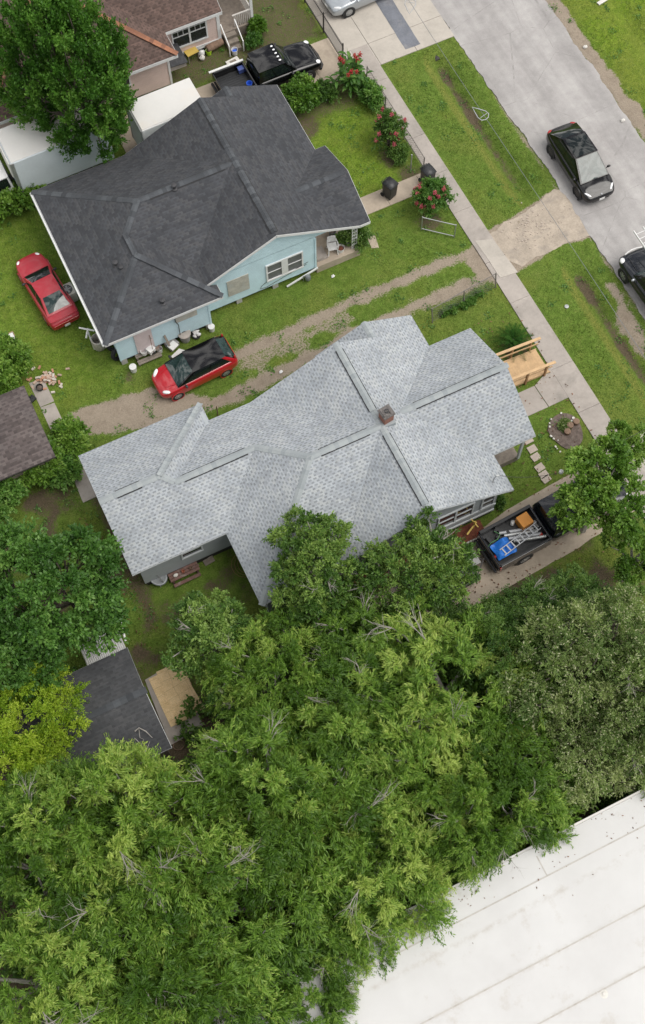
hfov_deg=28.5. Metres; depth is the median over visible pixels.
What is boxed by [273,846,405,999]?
tree
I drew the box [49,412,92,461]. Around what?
shrub
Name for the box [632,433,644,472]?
side driveway mouth
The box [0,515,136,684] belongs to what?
tree
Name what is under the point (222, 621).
tree
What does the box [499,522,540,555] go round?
aluminium ladder
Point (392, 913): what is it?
tree
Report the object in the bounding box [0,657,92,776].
tree
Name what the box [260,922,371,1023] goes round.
tree
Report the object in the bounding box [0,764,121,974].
tree
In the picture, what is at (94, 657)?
corrugated sheet
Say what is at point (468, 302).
weeds
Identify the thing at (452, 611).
tree
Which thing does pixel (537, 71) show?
road
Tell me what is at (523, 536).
pipe roll
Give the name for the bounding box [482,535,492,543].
power tool
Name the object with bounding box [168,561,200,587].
picnic table
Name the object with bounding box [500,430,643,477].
service cable
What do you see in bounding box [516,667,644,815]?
tree
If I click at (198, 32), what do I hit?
window
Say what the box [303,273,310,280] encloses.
gas meter
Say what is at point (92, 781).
tree
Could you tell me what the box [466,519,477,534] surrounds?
garden ornament
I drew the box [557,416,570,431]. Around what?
shrub
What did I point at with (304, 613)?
tree
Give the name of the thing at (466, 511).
window
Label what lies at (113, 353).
tyre
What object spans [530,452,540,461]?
stepping stone
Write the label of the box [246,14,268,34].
shrub
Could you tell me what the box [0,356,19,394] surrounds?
shrub
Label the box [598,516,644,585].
tree
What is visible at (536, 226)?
gravel
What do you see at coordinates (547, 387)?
entrance path
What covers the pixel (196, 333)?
bag heap
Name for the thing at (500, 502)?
weeds
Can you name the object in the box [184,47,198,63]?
work table
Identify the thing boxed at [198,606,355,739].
tree
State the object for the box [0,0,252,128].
pink house
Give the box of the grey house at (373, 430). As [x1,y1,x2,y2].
[78,315,535,611]
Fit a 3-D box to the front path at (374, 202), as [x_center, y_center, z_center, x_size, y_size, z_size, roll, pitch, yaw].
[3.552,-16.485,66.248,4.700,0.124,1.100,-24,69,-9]
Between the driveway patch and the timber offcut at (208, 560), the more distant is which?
the driveway patch
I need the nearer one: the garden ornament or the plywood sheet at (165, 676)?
the plywood sheet at (165, 676)
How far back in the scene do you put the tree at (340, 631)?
51.81 m
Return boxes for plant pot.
[36,384,42,391]
[337,244,344,252]
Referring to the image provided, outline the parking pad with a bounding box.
[116,38,340,152]
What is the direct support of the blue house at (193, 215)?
on the ground at (104, 414)
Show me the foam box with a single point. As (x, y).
(173, 345)
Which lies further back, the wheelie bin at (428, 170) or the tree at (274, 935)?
the wheelie bin at (428, 170)
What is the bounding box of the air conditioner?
[62,282,78,301]
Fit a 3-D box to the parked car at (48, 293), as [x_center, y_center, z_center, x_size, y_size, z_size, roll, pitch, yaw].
[-13.817,-11.156,63.528,1.940,1.372,4.662,-30,70,-11]
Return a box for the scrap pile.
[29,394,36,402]
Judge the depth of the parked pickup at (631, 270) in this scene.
63.32 m
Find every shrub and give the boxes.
[0,330,33,387]
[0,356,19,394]
[0,475,29,524]
[10,435,67,493]
[46,449,83,494]
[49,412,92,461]
[244,30,263,50]
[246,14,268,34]
[279,70,322,113]
[317,77,341,103]
[340,225,375,253]
[356,78,385,113]
[370,105,410,150]
[384,142,411,165]
[409,175,457,218]
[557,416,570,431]
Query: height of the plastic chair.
0.855 m
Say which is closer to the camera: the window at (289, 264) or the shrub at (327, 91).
the window at (289, 264)
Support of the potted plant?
on the ground at (104, 414)
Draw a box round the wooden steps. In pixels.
[135,346,161,365]
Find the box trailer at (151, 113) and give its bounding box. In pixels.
[126,78,199,144]
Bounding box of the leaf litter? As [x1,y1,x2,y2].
[79,313,614,748]
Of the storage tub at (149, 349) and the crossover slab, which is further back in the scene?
the crossover slab
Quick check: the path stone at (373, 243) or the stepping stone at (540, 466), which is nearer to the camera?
the stepping stone at (540, 466)
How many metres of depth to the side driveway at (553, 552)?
58.46 m
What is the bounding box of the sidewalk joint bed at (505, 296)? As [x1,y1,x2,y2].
[476,250,590,412]
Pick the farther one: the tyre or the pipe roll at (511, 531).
the tyre
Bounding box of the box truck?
[0,107,113,191]
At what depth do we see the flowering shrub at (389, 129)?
65.86 m
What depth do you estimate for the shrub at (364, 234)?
63.96 m
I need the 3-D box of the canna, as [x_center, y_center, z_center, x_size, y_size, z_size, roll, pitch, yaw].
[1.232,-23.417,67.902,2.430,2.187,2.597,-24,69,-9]
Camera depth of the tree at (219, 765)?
47.57 m
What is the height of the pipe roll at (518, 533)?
0.162 m
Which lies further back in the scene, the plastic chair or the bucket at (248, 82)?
the bucket at (248, 82)
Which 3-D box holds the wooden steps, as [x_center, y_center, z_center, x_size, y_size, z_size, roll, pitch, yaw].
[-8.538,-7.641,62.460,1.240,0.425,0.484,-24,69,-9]
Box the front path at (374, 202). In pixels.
[360,174,421,214]
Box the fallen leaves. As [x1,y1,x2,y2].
[216,798,644,1020]
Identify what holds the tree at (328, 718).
on the ground at (104, 414)
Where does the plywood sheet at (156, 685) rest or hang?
on the patio slab
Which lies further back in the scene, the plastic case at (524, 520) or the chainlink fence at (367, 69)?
the chainlink fence at (367, 69)
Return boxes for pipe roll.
[499,527,530,534]
[504,529,536,536]
[508,532,540,539]
[513,534,545,542]
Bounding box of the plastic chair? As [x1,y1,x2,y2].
[326,235,338,255]
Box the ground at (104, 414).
[0,0,644,1023]
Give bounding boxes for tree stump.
[564,418,579,434]
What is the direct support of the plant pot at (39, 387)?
on the back path at (83, 485)
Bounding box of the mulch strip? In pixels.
[348,519,483,583]
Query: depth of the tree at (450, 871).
49.56 m
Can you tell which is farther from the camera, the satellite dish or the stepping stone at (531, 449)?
the stepping stone at (531, 449)
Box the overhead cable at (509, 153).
[404,0,644,357]
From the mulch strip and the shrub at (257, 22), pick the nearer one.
the mulch strip
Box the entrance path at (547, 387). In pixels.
[518,368,567,415]
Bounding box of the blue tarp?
[490,537,516,560]
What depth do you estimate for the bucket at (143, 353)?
62.20 m
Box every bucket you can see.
[129,363,136,372]
[140,348,146,355]
[208,324,214,332]
[231,47,237,55]
[246,80,251,85]
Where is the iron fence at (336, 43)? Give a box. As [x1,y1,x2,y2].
[304,0,343,58]
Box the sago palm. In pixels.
[488,322,536,360]
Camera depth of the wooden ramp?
61.96 m
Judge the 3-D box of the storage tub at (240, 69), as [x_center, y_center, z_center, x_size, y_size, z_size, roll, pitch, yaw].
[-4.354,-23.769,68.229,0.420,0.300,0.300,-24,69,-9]
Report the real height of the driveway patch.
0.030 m
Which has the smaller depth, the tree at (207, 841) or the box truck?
the tree at (207, 841)
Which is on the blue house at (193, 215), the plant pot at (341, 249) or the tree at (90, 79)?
the plant pot at (341, 249)
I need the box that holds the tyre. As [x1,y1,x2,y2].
[111,348,119,360]
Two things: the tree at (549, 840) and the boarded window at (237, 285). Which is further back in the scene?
the boarded window at (237, 285)
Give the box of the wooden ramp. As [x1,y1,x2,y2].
[496,337,555,386]
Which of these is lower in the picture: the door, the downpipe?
the door
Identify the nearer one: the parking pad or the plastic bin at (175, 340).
the plastic bin at (175, 340)
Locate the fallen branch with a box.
[135,728,151,751]
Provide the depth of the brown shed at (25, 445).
58.19 m
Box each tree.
[0,0,138,163]
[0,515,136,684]
[0,616,70,721]
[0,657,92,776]
[0,713,77,836]
[0,732,220,927]
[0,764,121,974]
[0,890,132,1023]
[3,849,206,1023]
[55,850,315,1023]
[58,753,310,1011]
[147,798,386,1009]
[159,587,277,690]
[167,697,342,902]
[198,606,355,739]
[200,649,294,734]
[221,724,428,955]
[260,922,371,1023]
[261,503,373,632]
[270,639,434,800]
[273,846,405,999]
[282,574,368,667]
[303,586,436,733]
[306,758,457,967]
[323,681,508,887]
[331,584,573,772]
[357,505,482,618]
[373,787,481,885]
[403,588,504,685]
[414,670,602,860]
[417,741,571,896]
[442,603,591,716]
[472,575,570,655]
[490,581,644,740]
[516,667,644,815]
[540,561,643,653]
[547,432,644,549]
[567,634,644,789]
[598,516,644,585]
[606,419,644,470]
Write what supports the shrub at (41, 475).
on the ground at (104, 414)
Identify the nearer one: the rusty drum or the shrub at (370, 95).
the shrub at (370, 95)
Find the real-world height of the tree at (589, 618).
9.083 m
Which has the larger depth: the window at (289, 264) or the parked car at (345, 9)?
the parked car at (345, 9)
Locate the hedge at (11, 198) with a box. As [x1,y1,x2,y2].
[0,179,46,228]
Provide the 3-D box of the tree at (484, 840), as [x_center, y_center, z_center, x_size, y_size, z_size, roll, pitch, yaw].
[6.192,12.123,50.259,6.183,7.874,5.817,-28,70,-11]
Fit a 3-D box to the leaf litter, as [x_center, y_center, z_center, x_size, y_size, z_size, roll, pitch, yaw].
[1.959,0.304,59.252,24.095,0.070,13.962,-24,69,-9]
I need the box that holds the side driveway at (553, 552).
[367,466,633,636]
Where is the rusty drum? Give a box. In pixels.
[205,38,223,51]
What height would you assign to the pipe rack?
1.162 m
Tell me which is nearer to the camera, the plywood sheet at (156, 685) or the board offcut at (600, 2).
the plywood sheet at (156, 685)
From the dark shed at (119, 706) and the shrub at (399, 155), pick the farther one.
the shrub at (399, 155)
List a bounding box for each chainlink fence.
[366,66,424,164]
[431,273,496,322]
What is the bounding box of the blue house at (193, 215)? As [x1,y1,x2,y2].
[30,85,369,364]
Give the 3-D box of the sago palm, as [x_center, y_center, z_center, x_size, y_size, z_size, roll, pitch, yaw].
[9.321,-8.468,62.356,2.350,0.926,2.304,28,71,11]
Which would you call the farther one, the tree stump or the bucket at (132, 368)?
the bucket at (132, 368)
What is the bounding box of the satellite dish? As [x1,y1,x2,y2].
[150,574,167,586]
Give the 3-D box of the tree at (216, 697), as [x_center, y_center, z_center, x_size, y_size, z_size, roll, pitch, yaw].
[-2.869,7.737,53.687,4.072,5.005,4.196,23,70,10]
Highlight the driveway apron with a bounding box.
[490,189,589,266]
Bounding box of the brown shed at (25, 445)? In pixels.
[0,385,55,483]
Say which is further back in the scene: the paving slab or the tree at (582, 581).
the paving slab
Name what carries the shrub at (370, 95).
on the ground at (104, 414)
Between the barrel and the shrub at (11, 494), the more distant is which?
the barrel
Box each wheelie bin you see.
[380,176,398,199]
[418,163,436,182]
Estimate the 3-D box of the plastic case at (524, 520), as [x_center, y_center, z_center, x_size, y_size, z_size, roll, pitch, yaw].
[9.207,0.434,58.020,0.600,0.500,0.600,-30,71,-11]
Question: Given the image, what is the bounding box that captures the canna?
[324,51,373,97]
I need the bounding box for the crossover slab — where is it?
[476,239,517,277]
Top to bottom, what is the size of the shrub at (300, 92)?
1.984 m
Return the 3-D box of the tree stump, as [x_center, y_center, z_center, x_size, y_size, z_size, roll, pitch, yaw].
[11.906,-4.113,60.890,0.440,0.220,1.040,39,73,15]
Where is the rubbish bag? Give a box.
[199,50,204,55]
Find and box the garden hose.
[231,555,245,576]
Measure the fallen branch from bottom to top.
0.243 m
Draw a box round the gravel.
[501,196,572,248]
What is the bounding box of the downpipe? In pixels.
[287,267,318,287]
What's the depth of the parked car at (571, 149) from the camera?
65.39 m
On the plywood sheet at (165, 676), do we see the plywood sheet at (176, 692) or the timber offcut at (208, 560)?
the plywood sheet at (176, 692)
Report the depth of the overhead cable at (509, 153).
60.51 m
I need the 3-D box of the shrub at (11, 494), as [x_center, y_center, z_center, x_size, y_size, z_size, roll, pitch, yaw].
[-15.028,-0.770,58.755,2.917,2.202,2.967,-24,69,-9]
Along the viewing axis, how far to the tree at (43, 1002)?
45.42 m
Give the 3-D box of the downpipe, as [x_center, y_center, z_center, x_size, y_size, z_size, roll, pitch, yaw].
[-1.009,-11.829,63.997,1.783,0.538,0.080,-26,70,-10]
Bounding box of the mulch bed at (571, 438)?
[548,413,582,448]
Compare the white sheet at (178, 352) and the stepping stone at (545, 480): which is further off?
the white sheet at (178, 352)
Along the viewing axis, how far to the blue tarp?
57.52 m
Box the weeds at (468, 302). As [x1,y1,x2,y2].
[439,289,484,317]
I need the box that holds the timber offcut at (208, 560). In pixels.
[203,556,214,565]
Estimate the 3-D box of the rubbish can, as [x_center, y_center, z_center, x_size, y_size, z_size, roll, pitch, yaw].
[-6.806,-8.716,62.719,0.660,0.732,0.660,-24,69,-9]
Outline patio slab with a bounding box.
[145,664,202,744]
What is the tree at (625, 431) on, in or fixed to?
on the ground at (104, 414)
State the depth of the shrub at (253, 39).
69.50 m
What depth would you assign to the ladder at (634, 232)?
62.62 m
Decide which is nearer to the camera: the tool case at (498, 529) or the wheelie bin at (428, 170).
the tool case at (498, 529)
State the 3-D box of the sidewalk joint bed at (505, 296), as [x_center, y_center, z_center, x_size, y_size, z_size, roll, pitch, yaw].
[10.042,-10.405,63.672,1.160,0.050,36.600,-24,69,-9]
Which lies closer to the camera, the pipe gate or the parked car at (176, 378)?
the parked car at (176, 378)
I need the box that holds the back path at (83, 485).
[29,381,96,502]
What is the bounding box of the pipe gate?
[421,216,456,237]
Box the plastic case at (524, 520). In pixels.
[515,512,533,530]
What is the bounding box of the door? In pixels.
[133,329,154,353]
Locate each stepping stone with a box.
[525,438,533,444]
[526,444,537,453]
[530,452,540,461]
[534,463,544,472]
[538,470,548,477]
[541,474,551,483]
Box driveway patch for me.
[375,0,419,48]
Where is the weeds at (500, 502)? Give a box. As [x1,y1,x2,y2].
[494,494,508,511]
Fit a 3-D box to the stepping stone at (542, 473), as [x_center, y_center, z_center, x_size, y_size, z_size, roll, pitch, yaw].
[10.456,-1.770,60.071,0.440,0.050,0.320,-31,71,-12]
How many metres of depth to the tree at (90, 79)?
59.69 m
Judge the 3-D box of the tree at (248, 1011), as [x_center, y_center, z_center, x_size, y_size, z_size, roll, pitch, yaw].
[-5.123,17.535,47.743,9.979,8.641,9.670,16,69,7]
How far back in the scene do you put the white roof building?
48.25 m
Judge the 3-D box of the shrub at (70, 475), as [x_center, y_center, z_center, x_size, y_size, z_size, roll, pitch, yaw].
[-12.250,-1.968,59.624,2.070,1.457,2.153,20,69,9]
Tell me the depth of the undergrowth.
54.20 m
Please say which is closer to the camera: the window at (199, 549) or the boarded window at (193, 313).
the window at (199, 549)
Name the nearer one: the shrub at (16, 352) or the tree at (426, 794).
the tree at (426, 794)
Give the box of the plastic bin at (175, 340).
[166,338,179,351]
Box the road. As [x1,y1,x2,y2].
[431,0,644,319]
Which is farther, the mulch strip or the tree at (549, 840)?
the mulch strip
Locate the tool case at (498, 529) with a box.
[494,527,504,532]
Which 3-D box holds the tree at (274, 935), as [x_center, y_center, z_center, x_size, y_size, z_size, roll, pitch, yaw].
[-2.075,15.107,49.038,10.206,8.010,8.067,2,68,1]
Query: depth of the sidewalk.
63.90 m
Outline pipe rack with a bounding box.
[79,327,94,349]
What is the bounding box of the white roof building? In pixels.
[212,790,644,1023]
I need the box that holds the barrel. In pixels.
[91,333,105,350]
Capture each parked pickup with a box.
[211,40,322,92]
[474,470,631,572]
[618,246,644,304]
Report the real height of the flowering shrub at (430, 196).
2.341 m
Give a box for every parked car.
[16,252,79,329]
[152,334,237,400]
[321,0,375,18]
[546,122,613,202]
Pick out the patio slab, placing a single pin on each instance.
(170, 731)
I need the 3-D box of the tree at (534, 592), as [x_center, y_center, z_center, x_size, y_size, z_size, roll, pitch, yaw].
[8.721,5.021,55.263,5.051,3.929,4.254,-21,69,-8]
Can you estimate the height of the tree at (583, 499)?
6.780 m
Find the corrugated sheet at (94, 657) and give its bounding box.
[80,634,125,664]
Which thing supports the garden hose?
on the ground at (104, 414)
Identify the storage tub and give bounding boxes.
[146,345,155,354]
[237,65,244,73]
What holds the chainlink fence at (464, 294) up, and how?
on the ground at (104, 414)
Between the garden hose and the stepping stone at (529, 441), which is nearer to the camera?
the garden hose
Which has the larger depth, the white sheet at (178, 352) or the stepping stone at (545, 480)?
the white sheet at (178, 352)
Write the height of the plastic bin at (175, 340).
0.300 m
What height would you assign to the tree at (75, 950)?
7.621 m
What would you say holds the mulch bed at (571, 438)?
on the ground at (104, 414)
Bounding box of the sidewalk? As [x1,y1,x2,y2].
[351,44,644,512]
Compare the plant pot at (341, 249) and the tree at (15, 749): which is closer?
the tree at (15, 749)
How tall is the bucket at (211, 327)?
0.378 m
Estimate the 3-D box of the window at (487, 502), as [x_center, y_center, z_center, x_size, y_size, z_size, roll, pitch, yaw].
[7.496,-0.472,57.479,0.710,1.260,0.080,-24,69,-9]
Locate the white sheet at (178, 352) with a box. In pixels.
[171,349,183,357]
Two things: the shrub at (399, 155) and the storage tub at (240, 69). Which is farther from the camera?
the storage tub at (240, 69)
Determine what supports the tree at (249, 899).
on the ground at (104, 414)
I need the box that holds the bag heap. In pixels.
[192,330,200,337]
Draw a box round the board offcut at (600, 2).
[597,0,606,4]
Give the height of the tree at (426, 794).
7.638 m
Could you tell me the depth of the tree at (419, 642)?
50.49 m
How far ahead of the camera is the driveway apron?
65.30 m
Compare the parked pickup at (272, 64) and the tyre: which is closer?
the tyre
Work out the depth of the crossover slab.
64.64 m
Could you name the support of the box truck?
on the ground at (104, 414)
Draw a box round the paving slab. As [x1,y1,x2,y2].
[225,56,239,63]
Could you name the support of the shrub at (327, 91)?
on the ground at (104, 414)
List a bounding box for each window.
[171,21,208,47]
[175,310,196,322]
[181,545,203,559]
[227,273,249,296]
[265,251,303,281]
[436,502,475,527]
[480,496,495,510]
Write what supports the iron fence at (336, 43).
on the parking pad
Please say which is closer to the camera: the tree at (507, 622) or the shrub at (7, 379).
the tree at (507, 622)
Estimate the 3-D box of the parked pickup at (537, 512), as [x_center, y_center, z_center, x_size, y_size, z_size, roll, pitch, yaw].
[10.736,0.152,58.320,7.710,2.017,2.389,-28,70,-10]
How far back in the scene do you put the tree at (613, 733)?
49.32 m
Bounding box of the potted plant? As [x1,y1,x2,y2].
[335,230,351,246]
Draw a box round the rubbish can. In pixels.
[178,330,190,342]
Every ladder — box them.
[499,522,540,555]
[633,226,644,248]
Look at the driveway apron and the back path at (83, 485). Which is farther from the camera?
the driveway apron
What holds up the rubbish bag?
on the ground at (104, 414)
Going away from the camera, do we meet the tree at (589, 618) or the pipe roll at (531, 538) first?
the tree at (589, 618)
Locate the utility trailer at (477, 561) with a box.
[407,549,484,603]
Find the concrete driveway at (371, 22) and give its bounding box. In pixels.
[306,0,453,70]
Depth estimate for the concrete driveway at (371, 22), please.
70.44 m
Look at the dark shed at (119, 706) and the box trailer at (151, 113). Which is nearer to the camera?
the dark shed at (119, 706)
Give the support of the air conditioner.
on the ground at (104, 414)
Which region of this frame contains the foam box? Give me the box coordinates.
[167,341,177,350]
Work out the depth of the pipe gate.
64.67 m
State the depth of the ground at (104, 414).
63.75 m
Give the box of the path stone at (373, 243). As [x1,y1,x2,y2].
[368,236,378,247]
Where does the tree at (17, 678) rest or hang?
on the ground at (104, 414)
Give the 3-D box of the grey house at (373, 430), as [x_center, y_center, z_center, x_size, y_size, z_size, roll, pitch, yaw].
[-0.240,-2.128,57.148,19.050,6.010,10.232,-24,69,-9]
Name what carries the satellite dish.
on the ground at (104, 414)
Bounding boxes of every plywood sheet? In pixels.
[149,675,192,726]
[156,666,190,719]
[162,676,204,720]
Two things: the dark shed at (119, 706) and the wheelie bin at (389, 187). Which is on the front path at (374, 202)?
the wheelie bin at (389, 187)
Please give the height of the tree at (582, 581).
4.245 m
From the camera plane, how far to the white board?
67.90 m
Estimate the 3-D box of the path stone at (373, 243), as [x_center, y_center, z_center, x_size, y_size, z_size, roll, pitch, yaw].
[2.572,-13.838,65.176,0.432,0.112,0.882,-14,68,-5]
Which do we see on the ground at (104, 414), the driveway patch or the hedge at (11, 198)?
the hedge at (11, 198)
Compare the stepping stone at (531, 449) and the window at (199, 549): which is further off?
the stepping stone at (531, 449)
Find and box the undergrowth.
[0,580,644,1023]
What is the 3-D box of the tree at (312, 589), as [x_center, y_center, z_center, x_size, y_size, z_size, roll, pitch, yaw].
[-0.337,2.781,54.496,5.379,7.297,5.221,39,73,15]
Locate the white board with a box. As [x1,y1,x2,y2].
[209,59,242,73]
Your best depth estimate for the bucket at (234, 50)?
69.62 m
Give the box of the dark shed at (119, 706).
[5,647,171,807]

